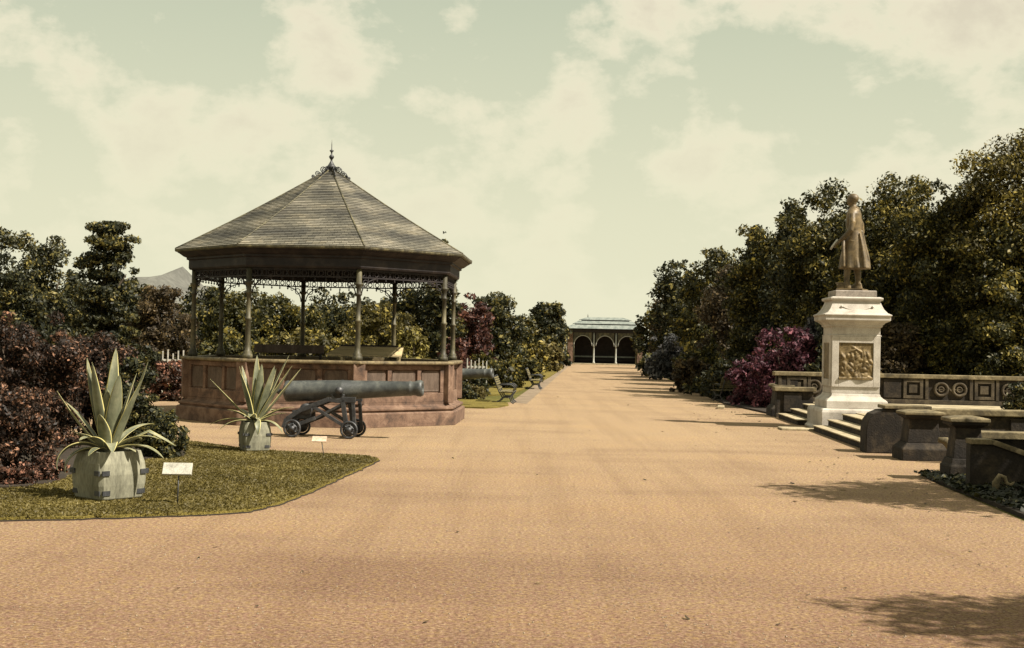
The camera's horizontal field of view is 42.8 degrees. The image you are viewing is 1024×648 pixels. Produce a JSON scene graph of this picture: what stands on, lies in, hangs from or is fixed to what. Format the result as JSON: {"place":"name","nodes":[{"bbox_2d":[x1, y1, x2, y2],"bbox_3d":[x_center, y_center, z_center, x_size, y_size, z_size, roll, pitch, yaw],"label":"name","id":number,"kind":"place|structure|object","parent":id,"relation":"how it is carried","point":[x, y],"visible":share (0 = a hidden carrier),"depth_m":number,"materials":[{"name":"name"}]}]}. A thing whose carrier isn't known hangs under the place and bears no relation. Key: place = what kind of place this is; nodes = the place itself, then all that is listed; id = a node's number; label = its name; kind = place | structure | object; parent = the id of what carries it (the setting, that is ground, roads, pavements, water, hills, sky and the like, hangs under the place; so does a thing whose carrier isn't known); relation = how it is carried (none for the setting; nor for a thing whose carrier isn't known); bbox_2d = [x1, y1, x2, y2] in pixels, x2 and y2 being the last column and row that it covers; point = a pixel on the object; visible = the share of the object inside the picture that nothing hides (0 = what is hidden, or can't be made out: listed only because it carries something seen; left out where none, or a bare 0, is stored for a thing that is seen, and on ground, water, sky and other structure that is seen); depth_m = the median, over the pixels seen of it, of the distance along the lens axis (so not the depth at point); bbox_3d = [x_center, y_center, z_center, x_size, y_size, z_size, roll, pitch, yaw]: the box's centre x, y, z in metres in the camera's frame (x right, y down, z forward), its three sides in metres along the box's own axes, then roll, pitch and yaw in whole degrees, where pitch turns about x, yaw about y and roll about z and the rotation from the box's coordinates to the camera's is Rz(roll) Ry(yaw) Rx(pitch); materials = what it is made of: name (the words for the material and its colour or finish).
{"place":"outdoors","nodes":[
{"label":"outdoors","id":0,"kind":"place"},
{"bbox_2d":[0,434,378,519],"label":"lawn","id":1,"kind":"structure","parent":0,"point":[149,514],"depth_m":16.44,"materials":[{"name":"green plant"}]},
{"bbox_2d":[0,440,184,487],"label":"flower bed","id":2,"kind":"object","parent":1,"relation":"on","point":[67,453],"visible":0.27,"depth_m":22.14,"materials":[{"name":"soil"}]},
{"bbox_2d":[0,460,40,484],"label":"flowering shrub","id":3,"kind":"object","parent":2,"relation":"on","point":[14,474],"visible":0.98,"depth_m":18.44,"materials":[{"name":"plant"}]},
{"bbox_2d":[0,382,58,469],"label":"red leaf shrub","id":4,"kind":"object","parent":2,"relation":"on","point":[26,431],"visible":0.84,"depth_m":19.28,"materials":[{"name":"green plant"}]},
{"bbox_2d":[20,451,69,480],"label":"flowering shrub","id":5,"kind":"object","parent":2,"relation":"on","point":[46,468],"visible":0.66,"depth_m":19.04,"materials":[{"name":"plant"}]},
{"bbox_2d":[0,310,104,447],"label":"red leaf shrub","id":6,"kind":"object","parent":2,"relation":"on","point":[55,363],"visible":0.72,"depth_m":24.31,"materials":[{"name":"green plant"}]},
{"bbox_2d":[95,355,159,443],"bbox_3d":[-7.458,1.522,25.468,1.304,1.843,1.172,1,-1,0],"label":"leafy shrub","id":7,"kind":"object","parent":2,"relation":"on","point":[141,405],"visible":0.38,"depth_m":25.41,"materials":[{"name":"green plant"}]},
{"bbox_2d":[133,407,190,458],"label":"leafy shrub","id":8,"kind":"object","parent":2,"relation":"on","point":[166,427],"visible":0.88,"depth_m":23.01,"materials":[{"name":"green plant"}]},
{"bbox_2d":[49,330,145,440],"bbox_3d":[-8.678,1.274,26.893,2.264,2.333,1.992,2,-1,-24],"label":"red leaf shrub","id":9,"kind":"object","parent":1,"relation":"on","point":[99,351],"visible":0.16,"depth_m":26.68,"materials":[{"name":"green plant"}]},
{"bbox_2d":[69,448,148,500],"bbox_3d":[-5.320,1.973,17.246,0.752,0.620,0.752,1,-1,40],"label":"wooden tub","id":10,"kind":"object","parent":1,"relation":"on","point":[103,476],"visible":0.88,"depth_m":16.99,"materials":[{"name":"paint"}]},
{"bbox_2d":[56,349,174,470],"bbox_3d":[-5.236,1.137,17.294,1.542,1.638,1.164,1,-1,0],"label":"agave plant","id":11,"kind":"object","parent":10,"relation":"in","point":[111,415],"visible":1,"depth_m":17.09,"materials":[{"name":"green plant"}]},
{"bbox_2d":[162,463,192,502],"bbox_3d":[-4.306,2.073,16.790,0.370,0.570,0.129,1,-1,-4],"label":"plant label","id":12,"kind":"object","parent":1,"relation":"on","point":[177,469],"visible":0.94,"depth_m":16.77,"materials":[{"name":"white metal"}]},
{"bbox_2d":[0,460,379,521],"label":"lawn edge","id":13,"kind":"object","parent":1,"relation":"attached to","point":[184,515],"visible":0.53,"depth_m":15.88,"materials":[{"name":"soil"}]},
{"bbox_2d":[237,421,272,450],"bbox_3d":[-4.902,2.129,24.887,0.559,0.540,0.559,2,-1,-24],"label":"wooden tub","id":14,"kind":"object","parent":1,"relation":"on","point":[250,439],"visible":0.92,"depth_m":24.66,"materials":[{"name":"paint"}]},
{"bbox_2d":[210,356,300,434],"bbox_3d":[-4.896,1.332,24.883,1.521,1.506,1.083,2,-1,-34],"label":"agave plant","id":15,"kind":"object","parent":14,"relation":"in","point":[259,400],"visible":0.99,"depth_m":24.77,"materials":[{"name":"green plant"}]},
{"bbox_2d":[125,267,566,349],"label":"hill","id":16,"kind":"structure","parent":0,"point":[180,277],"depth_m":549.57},
{"bbox_2d":[458,398,508,408],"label":"lawn","id":17,"kind":"structure","parent":0,"point":[478,403],"depth_m":45.27,"materials":[{"name":"plant"}]},
{"bbox_2d":[460,381,479,398],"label":"leafy shrub","id":18,"kind":"object","parent":17,"relation":"on","point":[468,392],"visible":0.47,"depth_m":48.81,"materials":[{"name":"green plant"}]},
{"bbox_2d":[0,364,1023,647],"bbox_3d":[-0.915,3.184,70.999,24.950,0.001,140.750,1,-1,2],"label":"gravel path","id":19,"kind":"structure","parent":0,"point":[572,416],"depth_m":13.86,"materials":[{"name":"beige gravel"}]},
{"bbox_2d":[145,359,184,400],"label":"flowering shrub","id":20,"kind":"object","parent":19,"relation":"on","point":[171,377],"visible":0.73,"depth_m":43.65,"materials":[{"name":"red plant"}]},
{"bbox_2d":[175,144,471,427],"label":"bandstand","id":21,"kind":"structure","parent":19,"relation":"on","point":[330,223],"depth_m":33.55,"materials":[{"name":"brown wood"}]},
{"bbox_2d":[254,344,323,359],"bbox_3d":[-6.392,1.092,37.201,2.000,1.000,0.450,1,-1,0],"label":"long bench","id":22,"kind":"object","parent":21,"relation":"on","point":[276,348],"visible":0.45,"depth_m":37.37,"materials":[{"name":"brown paint"}]},
{"bbox_2d":[325,344,402,360],"bbox_3d":[-4.097,1.103,36.224,2.100,1.045,0.635,1,-1,0],"label":"sloping desk","id":23,"kind":"object","parent":21,"relation":"on","point":[343,350],"visible":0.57,"depth_m":36.19,"materials":[{"name":"brown wood"}]},
{"bbox_2d":[277,380,423,438],"bbox_3d":[-3.642,1.875,29.148,3.344,1.326,0.940,1,-1,6],"label":"cannon","id":24,"kind":"object","parent":19,"relation":"on","point":[322,393],"visible":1,"depth_m":28.95,"materials":[{"name":"grey metal"}]},
{"bbox_2d":[462,368,493,379],"bbox_3d":[-2.292,2.119,44.479,3.344,1.326,0.940,1,-1,10],"label":"cannon","id":25,"kind":"object","parent":19,"relation":"on","point":[476,373],"visible":0.09,"depth_m":44.15,"materials":[{"name":"grey metal"}]},
{"bbox_2d":[494,374,516,403],"bbox_3d":[-0.255,2.375,47.698,0.800,1.028,1.900,1,-1,3],"label":"park bench","id":26,"kind":"object","parent":19,"relation":"on","point":[499,386],"visible":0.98,"depth_m":47.64,"materials":[{"name":"beige wood"}]},
{"bbox_2d":[513,365,567,403],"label":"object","id":27,"kind":"structure","parent":19,"relation":"on","point":[527,396],"depth_m":59.61,"materials":[{"name":"beige concrete"}]},
{"bbox_2d":[766,383,794,416],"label":"stone pier","id":28,"kind":"structure","parent":19,"relation":"on","point":[770,409],"depth_m":42.24,"materials":[{"name":"stone"}]},
{"bbox_2d":[772,386,815,417],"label":"stair wall","id":29,"kind":"structure","parent":19,"relation":"on","point":[787,399],"depth_m":41.10,"materials":[{"name":"stone"}]},
{"bbox_2d":[778,403,814,424],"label":"stone steps","id":30,"kind":"structure","parent":19,"relation":"on","point":[797,416],"depth_m":39.25,"materials":[{"name":"stone"}]},
{"bbox_2d":[813,414,863,447],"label":"stone steps","id":31,"kind":"structure","parent":19,"relation":"on","point":[846,429],"depth_m":32.76,"materials":[{"name":"stone"}]},
{"bbox_2d":[860,404,931,453],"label":"stair wall","id":32,"kind":"structure","parent":19,"relation":"on","point":[880,430],"depth_m":27.82,"materials":[{"name":"stone"}]},
{"bbox_2d":[0,0,1023,335],"label":"sky","id":33,"kind":"structure","parent":0,"point":[570,150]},
{"bbox_2d":[488,366,562,395],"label":"lawn","id":34,"kind":"structure","parent":0,"point":[495,392],"depth_m":62.67,"materials":[{"name":"plant"}]},
{"bbox_2d":[383,326,431,358],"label":"leafy shrub","id":35,"kind":"object","parent":34,"relation":"on","point":[417,347],"visible":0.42,"depth_m":53.74,"materials":[{"name":"green plant"}]},
{"bbox_2d":[377,283,448,355],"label":"leafy tree","id":36,"kind":"object","parent":34,"relation":"on","point":[410,303],"visible":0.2,"depth_m":71.26,"materials":[{"name":"green plant"}]},
{"bbox_2d":[417,231,468,358],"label":"conifer tree","id":37,"kind":"object","parent":34,"relation":"on","point":[432,300],"visible":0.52,"depth_m":69.70,"materials":[{"name":"green plant"}]},
{"bbox_2d":[436,337,474,380],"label":"copper shrub","id":38,"kind":"object","parent":34,"relation":"on","point":[460,345],"visible":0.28,"depth_m":59.79,"materials":[{"name":"red plant"}]},
{"bbox_2d":[447,293,497,364],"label":"leafy tree","id":39,"kind":"object","parent":34,"relation":"on","point":[477,340],"visible":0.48,"depth_m":75.55,"materials":[{"name":"red plant"}]},
{"bbox_2d":[470,350,498,385],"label":"leafy shrub","id":40,"kind":"object","parent":34,"relation":"on","point":[483,357],"visible":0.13,"depth_m":63.92,"materials":[{"name":"green plant"}]},
{"bbox_2d":[471,291,530,372],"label":"leafy tree","id":41,"kind":"object","parent":34,"relation":"on","point":[504,342],"visible":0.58,"depth_m":87.04,"materials":[{"name":"green plant"}]},
{"bbox_2d":[484,358,525,387],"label":"leafy shrub","id":42,"kind":"object","parent":34,"relation":"on","point":[511,373],"visible":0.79,"depth_m":61.73,"materials":[{"name":"green plant"}]},
{"bbox_2d":[502,313,538,358],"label":"leafy tree","id":43,"kind":"object","parent":34,"relation":"on","point":[530,338],"visible":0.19,"depth_m":103.88,"materials":[{"name":"green plant"}]},
{"bbox_2d":[509,354,546,381],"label":"leafy shrub","id":44,"kind":"object","parent":34,"relation":"on","point":[532,364],"visible":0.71,"depth_m":73.63,"materials":[{"name":"green plant"}]},
{"bbox_2d":[522,340,553,372],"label":"leafy tree","id":45,"kind":"object","parent":34,"relation":"on","point":[541,350],"visible":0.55,"depth_m":95.50,"materials":[{"name":"green plant"}]},
{"bbox_2d":[528,301,572,359],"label":"leafy tree","id":46,"kind":"object","parent":34,"relation":"on","point":[551,326],"visible":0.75,"depth_m":123.12,"materials":[{"name":"green plant"}]},
{"bbox_2d":[540,343,564,371],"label":"leafy shrub","id":47,"kind":"object","parent":34,"relation":"on","point":[557,355],"visible":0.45,"depth_m":99.50,"materials":[{"name":"green plant"}]},
{"bbox_2d":[169,350,1023,520],"bbox_3d":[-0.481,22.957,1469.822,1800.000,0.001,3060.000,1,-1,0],"label":"ground","id":48,"kind":"structure","parent":0,"point":[499,397],"depth_m":50.32,"materials":[{"name":"green plant"}]},
{"bbox_2d":[0,226,53,383],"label":"leafy tree","id":49,"kind":"object","parent":48,"relation":"on","point":[26,304],"visible":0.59,"depth_m":35.73,"materials":[{"name":"green plant"}]},
{"bbox_2d":[18,235,89,374],"bbox_3d":[-14.843,-0.163,42.030,2.909,5.394,2.618,1,-1,0],"label":"leafy tree","id":50,"kind":"object","parent":48,"relation":"on","point":[45,260],"visible":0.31,"depth_m":41.72,"materials":[{"name":"green plant"}]},
{"bbox_2d":[56,257,95,326],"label":"leafy tree","id":51,"kind":"object","parent":48,"relation":"on","point":[71,275],"visible":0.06,"depth_m":46.74,"materials":[{"name":"green plant"}]},
{"bbox_2d":[64,220,150,393],"bbox_3d":[-11.834,-0.259,38.047,2.387,5.609,2.341,2,-1,-33],"label":"pine tree","id":52,"kind":"object","parent":48,"relation":"on","point":[106,296],"visible":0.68,"depth_m":37.67,"materials":[{"name":"green plant"}]},
{"bbox_2d":[119,266,153,340],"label":"leafy tree","id":53,"kind":"object","parent":48,"relation":"on","point":[133,283],"visible":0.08,"depth_m":55.73,"materials":[{"name":"green plant"}]},
{"bbox_2d":[136,344,163,393],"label":"leafy shrub","id":54,"kind":"object","parent":48,"relation":"on","point":[150,356],"visible":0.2,"depth_m":47.81,"materials":[{"name":"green plant"}]},
{"bbox_2d":[126,284,202,371],"bbox_3d":[-13.883,0.541,51.910,3.037,4.311,2.545,1,-1,0],"label":"leafy tree","id":55,"kind":"object","parent":48,"relation":"on","point":[156,329],"visible":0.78,"depth_m":51.52,"materials":[{"name":"red plant"}]},
{"bbox_2d":[171,285,236,358],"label":"leafy tree","id":56,"kind":"object","parent":48,"relation":"on","point":[205,301],"visible":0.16,"depth_m":79.33,"materials":[{"name":"green plant"}]},
{"bbox_2d":[198,287,269,354],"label":"leafy tree","id":57,"kind":"object","parent":48,"relation":"on","point":[234,310],"visible":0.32,"depth_m":75.18,"materials":[{"name":"green plant"}]},
{"bbox_2d":[197,326,271,354],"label":"leafy shrub","id":58,"kind":"object","parent":48,"relation":"on","point":[231,346],"visible":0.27,"depth_m":59.58,"materials":[{"name":"green plant"}]},
{"bbox_2d":[242,291,331,343],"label":"leafy tree","id":59,"kind":"object","parent":48,"relation":"on","point":[287,318],"visible":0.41,"depth_m":69.36,"materials":[{"name":"green plant"}]},
{"bbox_2d":[252,327,353,359],"bbox_3d":[-9.113,1.545,57.838,4.938,2.796,4.109,1,-1,0],"label":"leafy shrub","id":60,"kind":"object","parent":48,"relation":"on","point":[326,342],"visible":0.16,"depth_m":57.08,"materials":[{"name":"green plant"}]},
{"bbox_2d":[305,286,374,339],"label":"leafy tree","id":61,"kind":"object","parent":48,"relation":"on","point":[336,314],"visible":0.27,"depth_m":73.33,"materials":[{"name":"green plant"}]},
{"bbox_2d":[335,301,422,360],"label":"leafy tree","id":62,"kind":"object","parent":48,"relation":"on","point":[378,322],"visible":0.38,"depth_m":65.14,"materials":[{"name":"green plant"}]},
{"bbox_2d":[564,317,642,365],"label":"park shelter","id":63,"kind":"object","parent":48,"relation":"on","point":[599,341],"visible":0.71,"depth_m":141.57,"materials":[{"name":"paint"}]},
{"bbox_2d":[663,373,767,413],"bbox_3d":[28.817,4.082,92.234,35.966,0.070,99.925,1,-1,4],"label":"flower bed","id":64,"kind":"object","parent":48,"relation":"on","point":[760,409],"visible":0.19,"depth_m":47.61,"materials":[{"name":"soil"}]},
{"bbox_2d":[630,301,655,357],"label":"leafy tree","id":65,"kind":"object","parent":64,"relation":"on","point":[641,343],"visible":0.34,"depth_m":121.66,"materials":[{"name":"green plant"}]},
{"bbox_2d":[644,333,685,379],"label":"leafy shrub","id":66,"kind":"object","parent":64,"relation":"on","point":[658,365],"visible":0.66,"depth_m":83.44,"materials":[{"name":"green plant"}]},
{"bbox_2d":[647,259,704,351],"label":"leafy tree","id":67,"kind":"object","parent":64,"relation":"on","point":[667,288],"visible":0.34,"depth_m":97.45,"materials":[{"name":"green plant"}]},
{"bbox_2d":[660,285,709,356],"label":"leafy tree","id":68,"kind":"object","parent":64,"relation":"on","point":[675,309],"visible":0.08,"depth_m":87.79,"materials":[{"name":"green plant"}]},
{"bbox_2d":[669,356,712,392],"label":"leafy shrub","id":69,"kind":"object","parent":64,"relation":"on","point":[689,370],"visible":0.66,"depth_m":61.63,"materials":[{"name":"green plant"}]},
{"bbox_2d":[671,337,727,389],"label":"leafy shrub","id":70,"kind":"object","parent":64,"relation":"on","point":[709,354],"visible":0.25,"depth_m":65.46,"materials":[{"name":"green plant"}]},
{"bbox_2d":[670,245,734,360],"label":"leafy tree","id":71,"kind":"object","parent":64,"relation":"on","point":[690,328],"visible":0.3,"depth_m":79.61,"materials":[{"name":"green plant"}]},
{"bbox_2d":[682,375,726,395],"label":"leafy shrub","id":72,"kind":"object","parent":64,"relation":"on","point":[695,387],"visible":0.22,"depth_m":57.75,"materials":[{"name":"green plant"}]},
{"bbox_2d":[693,263,740,362],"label":"leafy tree","id":73,"kind":"object","parent":64,"relation":"on","point":[712,313],"visible":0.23,"depth_m":71.44,"materials":[{"name":"green plant"}]},
{"bbox_2d":[699,352,752,398],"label":"leafy shrub","id":74,"kind":"object","parent":64,"relation":"on","point":[718,369],"visible":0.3,"depth_m":53.70,"materials":[{"name":"green plant"}]},
{"bbox_2d":[713,377,748,400],"bbox_3d":[8.910,2.579,52.100,1.900,1.028,0.800,2,-1,-30],"label":"park bench","id":75,"kind":"object","parent":64,"relation":"on","point":[726,384],"visible":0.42,"depth_m":51.63,"materials":[{"name":"brown wood"}]},
{"bbox_2d":[724,354,774,404],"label":"flowering shrub","id":76,"kind":"object","parent":64,"relation":"on","point":[740,376],"visible":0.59,"depth_m":48.75,"materials":[{"name":"purple plant"}]},
{"bbox_2d":[718,224,781,360],"bbox_3d":[11.880,-0.648,60.145,4.697,7.997,3.913,1,-1,0],"label":"leafy tree","id":77,"kind":"object","parent":64,"relation":"on","point":[743,284],"visible":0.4,"depth_m":59.75,"materials":[{"name":"green plant"}]},
{"bbox_2d":[744,325,821,406],"bbox_3d":[9.991,1.569,47.109,3.117,3.095,2.529,1,-1,0],"label":"flowering shrub","id":78,"kind":"object","parent":64,"relation":"on","point":[799,356],"visible":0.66,"depth_m":46.88,"materials":[{"name":"purple plant"}]},
{"bbox_2d":[766,177,885,370],"bbox_3d":[13.256,-1.414,54.075,5.518,9.416,4.576,1,-1,0],"label":"leafy tree","id":79,"kind":"object","parent":64,"relation":"on","point":[809,267],"visible":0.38,"depth_m":53.52,"materials":[{"name":"green plant"}]},
{"bbox_2d":[813,322,882,361],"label":"leafy shrub","id":80,"kind":"object","parent":64,"relation":"on","point":[819,337],"visible":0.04,"depth_m":46.38,"materials":[{"name":"green plant"}]},
{"bbox_2d":[819,171,939,344],"bbox_3d":[14.412,-1.331,49.984,4.951,9.185,4.752,1,-1,34],"label":"leafy tree","id":81,"kind":"object","parent":64,"relation":"on","point":[876,276],"visible":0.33,"depth_m":49.30,"materials":[{"name":"green plant"}]},
{"bbox_2d":[880,316,932,403],"bbox_3d":[13.565,1.431,46.629,2.554,3.535,2.378,1,-1,33],"label":"leafy shrub","id":82,"kind":"object","parent":64,"relation":"on","point":[895,358],"visible":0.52,"depth_m":46.14,"materials":[{"name":"green plant"}]},
{"bbox_2d":[881,173,1001,373],"bbox_3d":[15.754,-1.151,47.066,4.652,8.796,4.291,1,-1,0],"label":"leafy tree","id":83,"kind":"object","parent":64,"relation":"on","point":[915,237],"visible":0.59,"depth_m":46.55,"materials":[{"name":"green plant"}]},
{"bbox_2d":[917,307,973,405],"bbox_3d":[15.402,1.291,46.451,2.718,3.870,2.441,1,-1,0],"label":"leafy shrub","id":84,"kind":"object","parent":64,"relation":"on","point":[936,369],"visible":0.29,"depth_m":46.09,"materials":[{"name":"green plant"}]},
{"bbox_2d":[932,128,1023,375],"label":"leafy tree","id":85,"kind":"object","parent":64,"relation":"on","point":[1000,196],"visible":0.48,"depth_m":45.50,"materials":[{"name":"green plant"}]},
{"bbox_2d":[937,216,1023,374],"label":"leafy tree","id":86,"kind":"object","parent":64,"relation":"on","point":[1003,292],"visible":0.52,"depth_m":44.75,"materials":[{"name":"green plant"}]},
{"bbox_2d":[951,293,1023,405],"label":"leafy shrub","id":87,"kind":"object","parent":64,"relation":"on","point":[996,362],"visible":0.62,"depth_m":44.06,"materials":[{"name":"green plant"}]},
{"bbox_2d":[920,474,1023,518],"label":"flower bed","id":88,"kind":"object","parent":48,"relation":"on","point":[1015,511],"visible":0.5,"depth_m":18.89,"materials":[{"name":"soil"}]},
{"bbox_2d":[940,415,990,475],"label":"stone pier","id":89,"kind":"structure","parent":88,"relation":"on","point":[962,428],"depth_m":22.17,"materials":[{"name":"stone"}]},
{"bbox_2d":[914,469,1023,511],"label":"ground cover","id":90,"kind":"object","parent":88,"relation":"on","point":[958,480],"visible":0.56,"depth_m":19.92,"materials":[{"name":"green plant"}]},
{"bbox_2d":[965,438,1023,488],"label":"garden wall","id":91,"kind":"structure","parent":88,"relation":"on","point":[988,460],"depth_m":20.64,"materials":[{"name":"stone"}]},
{"bbox_2d":[981,430,1023,449],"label":"garden wall","id":92,"kind":"structure","parent":88,"relation":"on","point":[1014,438],"depth_m":22.86,"materials":[{"name":"stone"}]},
{"bbox_2d":[932,408,1023,444],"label":"terrace wall","id":93,"kind":"structure","parent":48,"relation":"on","point":[1006,420],"depth_m":27.91,"materials":[{"name":"stone"}]},
{"bbox_2d":[726,224,764,359],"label":"conifer tree","id":94,"kind":"object","parent":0,"point":[748,245],"visible":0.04,"depth_m":63.74,"materials":[{"name":"green plant"}]},
{"bbox_2d":[741,197,819,367],"bbox_3d":[12.220,-1.166,57.995,3.733,8.990,3.250,1,-1,39],"label":"conifer tree","id":95,"kind":"object","parent":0,"point":[769,322],"visible":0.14,"depth_m":57.72,"materials":[{"name":"green plant"}]},
{"bbox_2d":[813,402,1020,415],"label":"terrace","id":96,"kind":"structure","parent":0,"point":[963,407],"depth_m":40.37,"materials":[{"name":"stone"}]},
{"bbox_2d":[805,290,891,426],"bbox_3d":[9.386,0.997,36.148,2.083,3.820,2.318,1,-1,3],"label":"statue pedestal","id":97,"kind":"object","parent":96,"relation":"on","point":[852,322],"visible":0.98,"depth_m":35.49,"materials":[{"name":"stone"}]},
{"bbox_2d":[830,194,870,290],"bbox_3d":[9.434,-2.267,36.239,1.069,2.699,0.979,1,-1,27],"label":"statue","id":98,"kind":"object","parent":97,"relation":"on","point":[854,256],"visible":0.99,"depth_m":35.97,"materials":[{"name":"brown metal"}]},
{"bbox_2d":[772,371,1023,405],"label":"terrace wall","id":99,"kind":"structure","parent":96,"relation":"on","point":[943,389],"depth_m":41.73,"materials":[{"name":"stone"}]},
{"bbox_2d":[1000,382,1023,409],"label":"leafy shrub","id":100,"kind":"object","parent":96,"relation":"on","point":[1017,392],"visible":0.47,"depth_m":35.84,"materials":[{"name":"green plant"}]},
{"bbox_2d":[892,409,946,461],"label":"stone pier","id":101,"kind":"structure","parent":0,"point":[920,435],"depth_m":26.20,"materials":[{"name":"stone"}]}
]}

